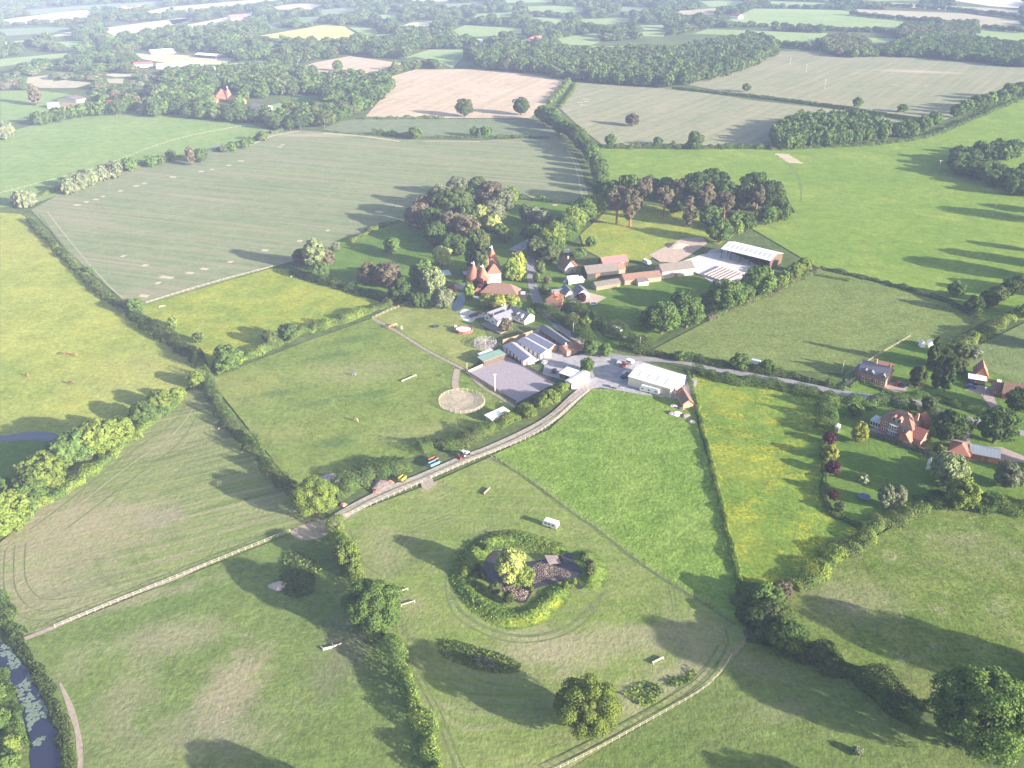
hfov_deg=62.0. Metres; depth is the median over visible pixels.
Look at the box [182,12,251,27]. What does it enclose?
field
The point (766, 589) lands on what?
broadleaf tree
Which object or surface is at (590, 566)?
bush
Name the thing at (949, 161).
broadleaf tree
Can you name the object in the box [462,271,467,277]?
greenhouse
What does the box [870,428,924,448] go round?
terrace
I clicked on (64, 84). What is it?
field
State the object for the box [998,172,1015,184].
oak tree
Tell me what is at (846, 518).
hedge
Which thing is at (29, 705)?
lily pads
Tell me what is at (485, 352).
store shed
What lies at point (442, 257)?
broadleaf tree
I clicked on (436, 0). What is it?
field
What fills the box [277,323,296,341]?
broadleaf tree
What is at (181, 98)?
broadleaf tree
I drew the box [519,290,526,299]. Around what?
black shed
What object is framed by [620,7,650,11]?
field
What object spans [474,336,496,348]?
horse walker
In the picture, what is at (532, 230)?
broadleaf tree
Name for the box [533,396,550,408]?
broadleaf tree
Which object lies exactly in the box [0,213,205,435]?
field
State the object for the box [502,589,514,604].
bush
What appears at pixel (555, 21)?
field
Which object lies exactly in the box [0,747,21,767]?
broadleaf tree
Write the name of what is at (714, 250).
heap
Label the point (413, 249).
field
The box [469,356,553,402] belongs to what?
arena floor
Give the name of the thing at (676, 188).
pine tree
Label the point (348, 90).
broadleaf tree
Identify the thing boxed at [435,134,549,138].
hedge
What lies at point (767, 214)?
broadleaf tree
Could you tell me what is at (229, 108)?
broadleaf tree
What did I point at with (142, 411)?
broadleaf tree
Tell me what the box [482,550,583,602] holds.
pond
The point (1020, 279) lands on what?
broadleaf tree
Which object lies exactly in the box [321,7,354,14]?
field
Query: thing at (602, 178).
oak tree
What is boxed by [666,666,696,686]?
undergrowth
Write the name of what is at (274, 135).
wheel mark
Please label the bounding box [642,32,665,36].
field
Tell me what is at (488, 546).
bush
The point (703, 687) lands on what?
rail fence
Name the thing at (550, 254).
broadleaf tree
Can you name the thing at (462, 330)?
raised pool
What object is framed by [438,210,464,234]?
broadleaf tree
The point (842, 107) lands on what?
hedge
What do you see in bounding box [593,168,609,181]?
broadleaf tree
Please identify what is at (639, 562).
wheel mark
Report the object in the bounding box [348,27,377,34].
field
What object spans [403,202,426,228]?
broadleaf tree
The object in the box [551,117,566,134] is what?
broadleaf tree
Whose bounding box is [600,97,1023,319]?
field
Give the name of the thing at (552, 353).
yard
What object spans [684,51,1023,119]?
field
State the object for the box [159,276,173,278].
bare plot
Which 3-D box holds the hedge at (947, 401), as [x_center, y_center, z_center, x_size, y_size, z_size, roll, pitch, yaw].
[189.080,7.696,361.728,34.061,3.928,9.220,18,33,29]
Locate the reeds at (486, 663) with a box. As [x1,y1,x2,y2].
[475,657,497,669]
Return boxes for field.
[0,27,69,35]
[0,52,74,66]
[0,90,95,123]
[0,110,269,206]
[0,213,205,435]
[0,381,325,636]
[0,440,77,538]
[0,671,29,767]
[4,10,90,23]
[15,530,433,767]
[26,75,52,83]
[28,1,165,14]
[31,80,89,87]
[31,130,587,303]
[52,31,71,36]
[58,41,81,46]
[106,73,132,76]
[107,18,192,35]
[107,79,123,83]
[136,53,234,64]
[136,268,393,367]
[148,6,172,13]
[169,18,191,24]
[170,0,275,11]
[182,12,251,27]
[211,318,516,487]
[229,61,261,64]
[260,24,356,39]
[269,22,282,28]
[270,103,281,111]
[274,4,321,9]
[281,95,320,103]
[298,17,318,22]
[300,200,645,347]
[305,56,400,72]
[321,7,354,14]
[321,119,555,138]
[337,457,745,767]
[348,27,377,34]
[366,69,562,117]
[372,33,394,38]
[373,300,486,369]
[381,14,396,18]
[402,50,462,67]
[404,21,431,26]
[413,0,449,1]
[446,3,487,6]
[454,25,521,36]
[474,12,512,17]
[493,389,745,629]
[506,0,551,2]
[527,6,582,12]
[534,18,565,24]
[557,33,600,45]
[559,83,900,146]
[569,275,712,344]
[571,642,984,767]
[580,205,733,261]
[581,18,628,24]
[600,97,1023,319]
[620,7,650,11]
[640,25,662,29]
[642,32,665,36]
[654,270,986,373]
[678,8,715,14]
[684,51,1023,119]
[693,29,826,42]
[693,373,867,588]
[701,0,741,6]
[730,9,907,28]
[771,1,834,6]
[785,509,1023,728]
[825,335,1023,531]
[857,9,1023,27]
[868,38,897,43]
[872,0,911,0]
[884,3,1019,14]
[956,0,1023,7]
[962,323,1023,383]
[972,29,1023,40]
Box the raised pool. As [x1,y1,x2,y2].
[454,325,472,334]
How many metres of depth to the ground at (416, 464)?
686.20 m
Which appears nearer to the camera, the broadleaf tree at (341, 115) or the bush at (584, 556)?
the bush at (584, 556)
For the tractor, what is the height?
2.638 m
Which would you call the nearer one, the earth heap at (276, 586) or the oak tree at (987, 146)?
the earth heap at (276, 586)
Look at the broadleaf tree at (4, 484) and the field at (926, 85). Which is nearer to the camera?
the broadleaf tree at (4, 484)
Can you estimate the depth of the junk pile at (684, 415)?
354.27 m
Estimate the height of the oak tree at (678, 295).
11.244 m
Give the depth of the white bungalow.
437.22 m
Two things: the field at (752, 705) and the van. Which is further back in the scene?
the van
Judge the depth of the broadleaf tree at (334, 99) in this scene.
923.62 m
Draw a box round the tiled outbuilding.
[948,441,970,461]
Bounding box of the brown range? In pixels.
[619,270,661,285]
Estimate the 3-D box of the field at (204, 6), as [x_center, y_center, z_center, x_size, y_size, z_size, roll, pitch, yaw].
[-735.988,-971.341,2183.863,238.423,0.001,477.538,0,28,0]
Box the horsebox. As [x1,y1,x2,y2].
[638,384,659,394]
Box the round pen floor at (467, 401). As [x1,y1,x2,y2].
[439,391,483,412]
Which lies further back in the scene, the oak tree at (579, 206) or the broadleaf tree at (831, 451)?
the oak tree at (579, 206)
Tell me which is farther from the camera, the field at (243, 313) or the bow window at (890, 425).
the field at (243, 313)
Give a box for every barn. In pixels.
[46,102,58,107]
[57,95,86,102]
[64,102,88,107]
[227,95,246,103]
[250,103,272,109]
[475,282,520,296]
[580,262,625,278]
[597,254,628,265]
[655,260,694,278]
[721,242,783,267]
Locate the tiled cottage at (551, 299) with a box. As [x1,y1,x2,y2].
[545,290,563,310]
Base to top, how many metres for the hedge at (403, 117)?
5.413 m
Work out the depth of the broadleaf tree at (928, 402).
354.86 m
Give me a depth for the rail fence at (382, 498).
302.14 m
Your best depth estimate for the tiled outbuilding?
325.43 m
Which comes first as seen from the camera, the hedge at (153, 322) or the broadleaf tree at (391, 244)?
the hedge at (153, 322)
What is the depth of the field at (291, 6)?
2144.81 m
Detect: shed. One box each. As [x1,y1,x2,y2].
[149,48,178,54]
[195,53,221,58]
[478,349,493,355]
[485,407,509,421]
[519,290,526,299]
[565,275,584,284]
[590,278,620,290]
[628,363,685,397]
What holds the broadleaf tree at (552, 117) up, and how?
on the field at (452, 127)
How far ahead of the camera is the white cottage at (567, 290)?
465.44 m
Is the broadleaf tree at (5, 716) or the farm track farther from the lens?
the farm track
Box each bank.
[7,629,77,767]
[448,529,608,628]
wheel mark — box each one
[3,550,54,620]
[13,545,69,610]
[24,542,82,599]
[30,400,189,529]
[38,214,122,302]
[45,410,192,529]
[47,212,127,298]
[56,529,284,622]
[65,415,197,529]
[254,131,297,143]
[326,133,399,141]
[349,530,379,574]
[401,650,456,767]
[405,644,463,767]
[445,525,597,642]
[450,586,608,636]
[492,458,734,624]
[557,645,719,757]
[564,627,729,762]
[567,150,582,196]
[786,162,801,201]
[991,330,1023,355]
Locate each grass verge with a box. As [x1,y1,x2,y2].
[320,129,370,135]
[820,274,850,281]
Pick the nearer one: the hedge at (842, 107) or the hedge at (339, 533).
the hedge at (339, 533)
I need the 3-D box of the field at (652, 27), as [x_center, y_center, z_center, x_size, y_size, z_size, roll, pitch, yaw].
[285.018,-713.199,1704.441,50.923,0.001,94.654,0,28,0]
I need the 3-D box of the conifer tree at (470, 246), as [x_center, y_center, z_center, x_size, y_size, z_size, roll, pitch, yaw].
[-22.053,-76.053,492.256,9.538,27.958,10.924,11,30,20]
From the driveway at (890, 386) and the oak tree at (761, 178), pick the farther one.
the oak tree at (761, 178)
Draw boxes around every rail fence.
[0,126,236,192]
[54,529,289,626]
[146,266,272,303]
[343,480,422,515]
[378,318,511,402]
[431,390,587,476]
[491,454,735,620]
[556,654,731,767]
[732,635,746,654]
[845,335,909,374]
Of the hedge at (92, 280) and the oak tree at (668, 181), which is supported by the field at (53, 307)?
the hedge at (92, 280)
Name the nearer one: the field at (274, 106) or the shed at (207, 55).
the field at (274, 106)
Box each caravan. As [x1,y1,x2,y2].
[540,517,558,528]
[642,258,650,265]
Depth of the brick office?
405.60 m
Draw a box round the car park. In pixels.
[508,240,526,251]
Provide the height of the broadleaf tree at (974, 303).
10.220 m
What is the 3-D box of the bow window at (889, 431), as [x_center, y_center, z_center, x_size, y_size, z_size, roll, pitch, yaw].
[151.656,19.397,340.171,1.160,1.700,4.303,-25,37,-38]
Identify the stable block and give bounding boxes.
[504,342,534,365]
[517,337,550,358]
[526,333,557,352]
[539,325,570,345]
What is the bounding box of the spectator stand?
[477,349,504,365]
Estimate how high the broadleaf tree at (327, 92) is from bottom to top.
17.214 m
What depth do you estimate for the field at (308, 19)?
1848.99 m
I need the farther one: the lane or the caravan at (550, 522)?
the lane
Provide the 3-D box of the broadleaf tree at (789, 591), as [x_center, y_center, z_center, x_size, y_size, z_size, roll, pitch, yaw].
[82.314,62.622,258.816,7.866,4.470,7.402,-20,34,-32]
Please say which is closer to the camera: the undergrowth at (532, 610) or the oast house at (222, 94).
the undergrowth at (532, 610)
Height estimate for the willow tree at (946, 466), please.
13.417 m
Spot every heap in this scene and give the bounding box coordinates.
[268,581,286,590]
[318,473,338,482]
[369,479,392,489]
[667,242,690,248]
[708,248,724,252]
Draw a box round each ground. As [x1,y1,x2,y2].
[0,0,1023,767]
[570,292,605,302]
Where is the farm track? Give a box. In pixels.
[322,384,593,526]
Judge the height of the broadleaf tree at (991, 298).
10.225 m
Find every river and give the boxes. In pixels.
[0,431,58,441]
[0,641,61,767]
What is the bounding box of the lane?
[527,252,1023,435]
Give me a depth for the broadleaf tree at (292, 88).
1018.80 m
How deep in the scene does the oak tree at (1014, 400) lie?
352.79 m
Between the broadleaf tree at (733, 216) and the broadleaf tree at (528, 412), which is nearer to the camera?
the broadleaf tree at (528, 412)
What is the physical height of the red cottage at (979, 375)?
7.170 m
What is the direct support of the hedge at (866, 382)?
on the lawn at (879, 462)
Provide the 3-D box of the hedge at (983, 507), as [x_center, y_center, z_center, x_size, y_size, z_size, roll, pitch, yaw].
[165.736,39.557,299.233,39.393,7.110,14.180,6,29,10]
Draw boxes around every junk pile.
[671,411,681,415]
[680,413,690,417]
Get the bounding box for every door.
[660,388,668,396]
[972,454,981,460]
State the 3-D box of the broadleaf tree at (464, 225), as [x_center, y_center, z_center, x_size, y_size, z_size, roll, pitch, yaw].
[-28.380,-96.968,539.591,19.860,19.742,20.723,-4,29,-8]
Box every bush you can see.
[460,566,469,575]
[474,563,481,570]
[475,583,481,589]
[476,570,486,579]
[484,543,491,550]
[488,581,501,594]
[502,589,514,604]
[561,580,568,588]
[570,578,577,584]
[579,552,588,560]
[583,558,596,573]
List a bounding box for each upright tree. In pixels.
[302,237,325,269]
[877,483,895,508]
[891,485,907,507]
[909,365,928,388]
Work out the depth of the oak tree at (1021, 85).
992.74 m
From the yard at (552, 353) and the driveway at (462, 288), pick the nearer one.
the yard at (552, 353)
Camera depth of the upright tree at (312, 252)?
495.88 m
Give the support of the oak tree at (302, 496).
on the field at (204, 489)
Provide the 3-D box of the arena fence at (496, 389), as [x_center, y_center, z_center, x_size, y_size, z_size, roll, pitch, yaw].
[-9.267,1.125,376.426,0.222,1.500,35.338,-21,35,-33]
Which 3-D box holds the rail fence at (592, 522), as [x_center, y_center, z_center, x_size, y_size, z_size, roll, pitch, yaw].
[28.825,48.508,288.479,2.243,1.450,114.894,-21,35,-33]
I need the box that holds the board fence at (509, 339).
[503,330,532,342]
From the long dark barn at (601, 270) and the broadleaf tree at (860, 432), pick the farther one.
the long dark barn at (601, 270)
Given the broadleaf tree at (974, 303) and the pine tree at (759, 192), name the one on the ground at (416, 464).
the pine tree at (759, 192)
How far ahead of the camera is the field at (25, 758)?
216.28 m
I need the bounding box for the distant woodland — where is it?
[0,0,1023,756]
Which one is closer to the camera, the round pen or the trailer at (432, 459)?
the trailer at (432, 459)
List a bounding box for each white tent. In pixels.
[918,339,925,347]
[926,339,933,346]
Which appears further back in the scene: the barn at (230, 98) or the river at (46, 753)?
the barn at (230, 98)
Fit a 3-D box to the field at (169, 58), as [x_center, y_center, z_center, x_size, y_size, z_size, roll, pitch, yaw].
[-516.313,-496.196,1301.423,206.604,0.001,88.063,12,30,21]
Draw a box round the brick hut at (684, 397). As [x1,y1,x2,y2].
[675,386,694,407]
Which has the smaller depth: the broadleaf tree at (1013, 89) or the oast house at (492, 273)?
the oast house at (492, 273)
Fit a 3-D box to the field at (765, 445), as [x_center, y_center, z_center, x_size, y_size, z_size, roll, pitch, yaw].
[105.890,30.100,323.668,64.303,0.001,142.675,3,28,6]
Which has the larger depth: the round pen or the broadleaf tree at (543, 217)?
the broadleaf tree at (543, 217)
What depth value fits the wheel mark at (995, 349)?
416.73 m
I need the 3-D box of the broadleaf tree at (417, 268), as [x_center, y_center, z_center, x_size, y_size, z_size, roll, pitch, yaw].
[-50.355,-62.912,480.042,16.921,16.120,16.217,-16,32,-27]
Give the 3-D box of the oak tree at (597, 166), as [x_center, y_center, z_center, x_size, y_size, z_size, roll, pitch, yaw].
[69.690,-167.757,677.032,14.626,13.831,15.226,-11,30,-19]
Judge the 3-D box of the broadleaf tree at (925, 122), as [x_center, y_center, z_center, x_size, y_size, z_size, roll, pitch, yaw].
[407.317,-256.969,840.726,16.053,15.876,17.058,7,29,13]
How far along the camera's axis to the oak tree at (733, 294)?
441.66 m
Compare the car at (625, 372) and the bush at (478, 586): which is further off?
the car at (625, 372)
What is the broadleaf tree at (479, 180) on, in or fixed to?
on the field at (273, 198)
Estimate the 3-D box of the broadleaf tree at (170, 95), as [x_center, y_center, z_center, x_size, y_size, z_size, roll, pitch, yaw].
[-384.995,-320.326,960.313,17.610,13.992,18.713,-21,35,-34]
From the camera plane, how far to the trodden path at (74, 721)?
217.53 m
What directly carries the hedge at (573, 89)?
on the field at (669, 115)
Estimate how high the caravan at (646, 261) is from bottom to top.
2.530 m
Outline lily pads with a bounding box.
[0,644,47,745]
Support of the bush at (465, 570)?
on the pond bank at (597, 579)
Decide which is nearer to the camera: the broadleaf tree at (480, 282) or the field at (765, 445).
the field at (765, 445)
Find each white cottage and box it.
[550,284,573,299]
[572,284,588,297]
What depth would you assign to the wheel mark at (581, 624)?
250.78 m
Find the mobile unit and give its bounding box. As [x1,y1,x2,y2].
[565,370,588,388]
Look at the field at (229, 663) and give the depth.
231.80 m
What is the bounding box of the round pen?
[438,388,484,413]
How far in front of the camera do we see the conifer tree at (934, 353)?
387.74 m
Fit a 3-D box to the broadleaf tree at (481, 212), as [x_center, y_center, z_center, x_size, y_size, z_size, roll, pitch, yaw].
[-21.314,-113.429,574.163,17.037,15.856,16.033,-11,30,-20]
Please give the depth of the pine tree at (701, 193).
587.85 m
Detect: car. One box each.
[622,370,630,374]
[625,358,634,364]
[894,381,903,385]
[966,383,976,388]
[968,380,978,384]
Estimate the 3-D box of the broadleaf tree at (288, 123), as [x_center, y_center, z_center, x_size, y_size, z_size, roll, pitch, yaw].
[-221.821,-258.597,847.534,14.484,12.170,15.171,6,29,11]
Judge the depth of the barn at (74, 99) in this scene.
981.49 m
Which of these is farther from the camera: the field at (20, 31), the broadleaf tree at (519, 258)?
the field at (20, 31)
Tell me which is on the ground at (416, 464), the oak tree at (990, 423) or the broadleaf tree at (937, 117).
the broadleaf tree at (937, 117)
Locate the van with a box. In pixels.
[751,358,761,363]
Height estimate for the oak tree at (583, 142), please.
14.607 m
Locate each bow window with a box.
[887,429,897,435]
[888,423,899,429]
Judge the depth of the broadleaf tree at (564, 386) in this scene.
370.13 m
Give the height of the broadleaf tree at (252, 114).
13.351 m
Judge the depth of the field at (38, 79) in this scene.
1129.79 m
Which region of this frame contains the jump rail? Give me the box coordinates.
[651,656,663,663]
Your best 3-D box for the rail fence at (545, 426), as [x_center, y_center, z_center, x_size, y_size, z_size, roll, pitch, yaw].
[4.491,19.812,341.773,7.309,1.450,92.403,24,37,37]
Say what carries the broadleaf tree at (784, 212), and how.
on the field at (909, 214)
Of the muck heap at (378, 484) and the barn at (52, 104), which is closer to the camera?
the muck heap at (378, 484)
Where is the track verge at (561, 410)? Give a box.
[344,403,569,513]
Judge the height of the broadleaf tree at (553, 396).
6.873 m
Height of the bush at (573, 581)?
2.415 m
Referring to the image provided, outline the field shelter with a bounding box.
[559,367,578,379]
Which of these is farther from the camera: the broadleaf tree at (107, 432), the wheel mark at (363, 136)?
the wheel mark at (363, 136)
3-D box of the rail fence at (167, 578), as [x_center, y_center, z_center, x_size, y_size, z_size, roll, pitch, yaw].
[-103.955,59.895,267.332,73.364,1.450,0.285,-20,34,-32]
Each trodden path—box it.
[22,564,204,639]
[59,682,82,767]
[372,318,515,407]
[452,369,460,391]
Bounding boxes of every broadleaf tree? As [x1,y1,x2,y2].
[0,477,10,490]
[0,488,30,522]
[0,514,17,535]
[0,685,7,704]
[0,708,10,731]
[0,734,21,752]
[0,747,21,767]
[9,470,50,504]
[13,449,66,487]
[41,437,79,467]
[54,426,96,461]
[78,418,125,454]
[111,415,134,442]
[125,298,144,313]
[128,401,156,422]
[146,389,172,408]
[158,101,169,114]
[163,93,176,98]
[168,100,181,113]
[169,387,187,401]
[176,96,188,102]
[182,102,192,108]
[185,370,205,387]
[192,89,204,93]
[193,148,207,162]
[212,344,243,371]
[223,105,234,114]
[233,103,246,112]
[246,109,260,121]
[261,330,278,345]
[262,112,279,127]
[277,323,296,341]
[281,102,292,108]
[282,118,295,129]
[286,82,299,94]
[289,113,300,117]
[291,248,303,263]
[311,261,329,277]
[321,89,332,97]
[321,247,335,265]
[322,102,334,109]
[330,97,339,104]
[333,108,346,122]
[344,79,356,84]
[344,561,362,577]
[345,87,355,95]
[349,105,359,115]
[351,95,364,101]
[357,261,374,282]
[362,91,376,104]
[373,261,401,286]
[383,237,399,253]
[387,277,411,301]
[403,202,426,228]
[408,126,422,138]
[408,258,432,284]
[409,292,428,307]
[412,194,433,207]
[418,207,441,228]
[423,220,448,245]
[427,183,450,196]
[432,245,451,266]
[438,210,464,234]
[438,232,459,253]
[446,176,468,189]
[450,235,467,255]
[451,187,474,206]
[453,214,480,238]
[458,204,481,221]
[467,228,490,249]
[468,176,485,192]
[469,204,492,226]
[473,277,486,288]
[476,180,503,203]
[479,294,494,306]
[483,200,506,220]
[483,213,501,230]
[489,294,506,308]
[491,189,514,209]
[493,223,505,234]
[494,548,526,584]
[497,227,512,242]
[498,318,513,331]
[501,258,519,280]
[504,186,519,201]
[504,294,519,307]
[508,251,526,270]
[510,563,535,586]
[519,203,535,220]
[522,406,537,418]
[524,207,539,222]
[526,224,543,239]
[526,236,545,258]
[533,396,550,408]
[535,210,552,226]
[537,224,565,243]
[540,388,560,404]
[541,245,560,263]
[542,107,560,126]
[542,235,564,257]
[543,220,566,236]
[548,114,561,126]
[550,214,577,239]
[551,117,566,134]
[555,382,569,392]
[557,213,577,223]
[559,120,571,136]
[560,205,585,230]
[565,312,579,327]
[580,357,594,370]
[583,339,599,355]
[589,153,605,166]
[592,181,606,189]
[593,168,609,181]
[593,186,607,201]
[598,343,611,356]
[625,112,639,125]
[643,174,659,195]
[666,196,683,213]
[687,131,704,147]
[699,204,722,226]
[705,216,733,242]
[712,179,738,200]
[725,211,744,223]
[729,185,751,210]
[729,352,750,368]
[734,581,765,602]
[740,214,757,231]
[741,603,770,631]
[743,581,785,605]
[753,598,791,624]
[757,205,776,224]
[758,359,776,371]
[765,615,809,655]
[770,197,791,221]
[772,580,794,599]
[774,277,784,291]
[785,264,801,278]
[789,262,806,274]
[798,257,813,270]
[816,638,838,659]
[821,444,839,460]
[851,421,869,442]
[901,119,919,136]
[917,115,933,131]
[921,397,938,410]
[928,111,943,126]
[932,409,968,441]
[939,348,956,365]
[945,476,982,508]
[946,157,961,165]
[947,280,966,296]
[947,356,969,373]
[953,342,973,357]
[960,162,976,176]
[963,295,985,312]
[966,148,983,158]
[968,157,982,161]
[970,94,985,111]
[974,164,991,180]
[979,290,999,307]
[988,285,1010,302]
[993,459,1023,488]
[1001,83,1021,100]
[1006,168,1022,175]
[1009,276,1023,289]
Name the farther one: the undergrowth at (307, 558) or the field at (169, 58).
the field at (169, 58)
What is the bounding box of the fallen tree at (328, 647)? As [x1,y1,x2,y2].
[320,643,341,649]
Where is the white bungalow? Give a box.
[480,303,534,333]
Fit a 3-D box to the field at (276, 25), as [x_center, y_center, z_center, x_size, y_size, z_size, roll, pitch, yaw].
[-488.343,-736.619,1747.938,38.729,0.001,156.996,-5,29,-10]
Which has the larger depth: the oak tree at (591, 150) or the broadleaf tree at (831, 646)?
the oak tree at (591, 150)
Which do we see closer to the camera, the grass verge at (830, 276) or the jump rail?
the jump rail
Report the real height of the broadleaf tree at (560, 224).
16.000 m
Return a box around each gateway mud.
[291,520,331,539]
[421,478,433,489]
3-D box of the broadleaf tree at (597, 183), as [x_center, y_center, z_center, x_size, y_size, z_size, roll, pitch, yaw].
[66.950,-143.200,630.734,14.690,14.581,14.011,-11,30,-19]
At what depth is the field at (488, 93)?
1041.34 m
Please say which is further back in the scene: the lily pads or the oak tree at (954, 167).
the oak tree at (954, 167)
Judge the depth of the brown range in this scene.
485.74 m
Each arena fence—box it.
[467,371,515,401]
[468,354,506,371]
[507,354,555,382]
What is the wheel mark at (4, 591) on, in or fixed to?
on the field at (204, 489)
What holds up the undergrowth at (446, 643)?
on the field at (632, 628)
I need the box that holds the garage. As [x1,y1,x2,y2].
[969,443,1000,463]
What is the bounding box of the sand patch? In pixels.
[650,237,706,261]
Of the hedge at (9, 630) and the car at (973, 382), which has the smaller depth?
the hedge at (9, 630)
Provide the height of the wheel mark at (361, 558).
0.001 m
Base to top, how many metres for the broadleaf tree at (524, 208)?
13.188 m
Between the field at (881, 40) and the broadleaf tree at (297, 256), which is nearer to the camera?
the broadleaf tree at (297, 256)
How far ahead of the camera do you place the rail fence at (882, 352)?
408.79 m
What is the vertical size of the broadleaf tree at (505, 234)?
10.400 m
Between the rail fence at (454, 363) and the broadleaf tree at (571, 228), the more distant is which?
the broadleaf tree at (571, 228)
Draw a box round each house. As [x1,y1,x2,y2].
[216,87,231,100]
[227,14,245,20]
[441,270,451,275]
[466,246,501,283]
[557,255,577,273]
[730,13,742,18]
[854,358,894,386]
[870,409,931,446]
[990,381,1023,399]
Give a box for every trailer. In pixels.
[428,456,437,461]
[428,459,440,467]
[610,384,623,388]
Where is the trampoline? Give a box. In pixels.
[858,492,870,499]
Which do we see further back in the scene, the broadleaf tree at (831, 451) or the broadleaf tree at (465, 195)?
the broadleaf tree at (465, 195)
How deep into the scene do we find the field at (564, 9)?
2093.29 m
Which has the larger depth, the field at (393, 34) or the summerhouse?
the field at (393, 34)
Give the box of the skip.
[398,474,405,482]
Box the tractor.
[456,449,469,459]
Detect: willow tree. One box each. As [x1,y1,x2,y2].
[419,266,445,293]
[430,286,455,308]
[929,451,971,487]
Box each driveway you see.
[456,285,479,299]
[460,309,484,321]
[839,376,856,387]
[876,382,908,391]
[949,430,1023,462]
[965,385,996,407]
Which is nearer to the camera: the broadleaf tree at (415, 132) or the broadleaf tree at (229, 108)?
the broadleaf tree at (415, 132)
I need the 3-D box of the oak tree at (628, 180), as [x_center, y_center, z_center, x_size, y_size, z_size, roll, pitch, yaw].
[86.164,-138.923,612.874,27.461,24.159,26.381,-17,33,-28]
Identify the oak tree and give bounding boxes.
[105,99,123,115]
[180,107,192,117]
[192,100,205,104]
[204,101,220,111]
[222,111,236,121]
[266,115,283,128]
[289,475,338,517]
[293,115,308,129]
[308,105,319,114]
[315,112,331,126]
[318,86,331,96]
[331,537,361,565]
[335,100,348,106]
[339,577,402,638]
[429,190,462,212]
[454,98,473,116]
[465,185,481,204]
[512,97,529,114]
[534,105,548,117]
[538,106,549,124]
[552,672,623,741]
[563,123,579,136]
[567,125,582,139]
[571,129,588,142]
[572,202,591,220]
[573,134,590,151]
[574,196,598,218]
[581,140,594,151]
[582,194,606,221]
[583,143,597,154]
[584,145,602,160]
[590,158,608,170]
[590,164,606,176]
[592,175,609,184]
[598,179,627,200]
[615,174,646,200]
[636,310,661,330]
[645,301,681,333]
[652,177,675,195]
[669,290,694,307]
[674,297,705,327]
[679,171,714,204]
[700,290,724,310]
[703,167,730,183]
[706,278,747,311]
[739,171,770,204]
[741,265,777,294]
[741,282,755,302]
[754,180,786,206]
[928,664,1023,767]
[948,151,965,158]
[948,159,968,174]
[964,154,981,160]
[973,406,1023,443]
[977,161,993,169]
[981,93,993,109]
[981,145,994,151]
[981,169,1003,184]
[991,163,1010,172]
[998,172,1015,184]
[1000,278,1021,295]
[1004,386,1023,412]
[1011,171,1023,178]
[1014,82,1023,98]
[1018,180,1023,195]
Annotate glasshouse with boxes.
[133,62,152,67]
[156,63,176,68]
[178,62,202,66]
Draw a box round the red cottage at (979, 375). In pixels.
[968,359,988,385]
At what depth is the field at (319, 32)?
1624.88 m
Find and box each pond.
[452,292,464,310]
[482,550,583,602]
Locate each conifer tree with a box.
[464,229,479,267]
[472,235,488,270]
[927,336,941,367]
[930,355,946,387]
[941,358,956,390]
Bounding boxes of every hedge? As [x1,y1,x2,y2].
[0,588,28,638]
[0,667,30,745]
[10,136,258,203]
[15,399,179,531]
[25,216,125,308]
[116,298,207,367]
[198,363,298,495]
[209,297,396,374]
[269,121,340,133]
[289,265,389,302]
[325,513,367,595]
[331,455,411,499]
[347,221,392,243]
[361,114,444,119]
[370,128,412,137]
[373,630,443,767]
[413,420,487,458]
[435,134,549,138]
[447,279,462,283]
[477,383,563,436]
[517,193,574,204]
[530,302,596,342]
[546,77,573,103]
[554,292,652,354]
[557,82,577,106]
[602,140,773,149]
[632,344,845,390]
[672,86,941,124]
[686,370,742,583]
[690,361,841,402]
[704,266,821,321]
[728,592,809,647]
[769,96,1023,150]
[784,494,933,592]
[792,638,932,729]
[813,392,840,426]
[819,265,982,319]
[819,438,873,533]
[842,391,916,410]
[847,379,895,393]
[869,431,936,458]
[914,389,987,414]
[915,403,977,432]
[924,488,1023,518]
[942,303,1023,346]
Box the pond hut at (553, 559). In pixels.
[544,555,560,565]
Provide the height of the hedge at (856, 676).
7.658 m
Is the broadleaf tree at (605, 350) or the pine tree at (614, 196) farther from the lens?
the pine tree at (614, 196)
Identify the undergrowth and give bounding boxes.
[279,552,315,598]
[288,550,321,573]
[437,639,522,674]
[450,531,559,577]
[452,571,572,623]
[624,681,663,706]
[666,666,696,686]
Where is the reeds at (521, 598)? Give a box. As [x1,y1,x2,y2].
[503,585,528,599]
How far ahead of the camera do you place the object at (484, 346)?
414.19 m
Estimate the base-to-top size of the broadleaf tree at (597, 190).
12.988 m
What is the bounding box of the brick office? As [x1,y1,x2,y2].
[559,340,582,355]
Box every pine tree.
[605,185,627,224]
[619,187,641,226]
[633,176,652,208]
[656,185,674,216]
[671,178,685,197]
[696,183,715,207]
[714,190,734,218]
[749,185,765,214]
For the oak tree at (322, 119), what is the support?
on the ground at (416, 464)
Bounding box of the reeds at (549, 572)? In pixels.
[532,561,570,582]
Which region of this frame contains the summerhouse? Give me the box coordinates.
[834,423,840,432]
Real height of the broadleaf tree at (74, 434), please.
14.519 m
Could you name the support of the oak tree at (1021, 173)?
on the field at (909, 214)
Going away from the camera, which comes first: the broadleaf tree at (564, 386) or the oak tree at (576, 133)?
the broadleaf tree at (564, 386)
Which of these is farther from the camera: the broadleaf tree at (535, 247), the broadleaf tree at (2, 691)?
the broadleaf tree at (535, 247)
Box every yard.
[502,329,563,360]
[538,352,630,389]
[593,361,696,398]
[684,250,755,283]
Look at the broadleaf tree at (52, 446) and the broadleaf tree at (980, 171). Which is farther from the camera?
the broadleaf tree at (980, 171)

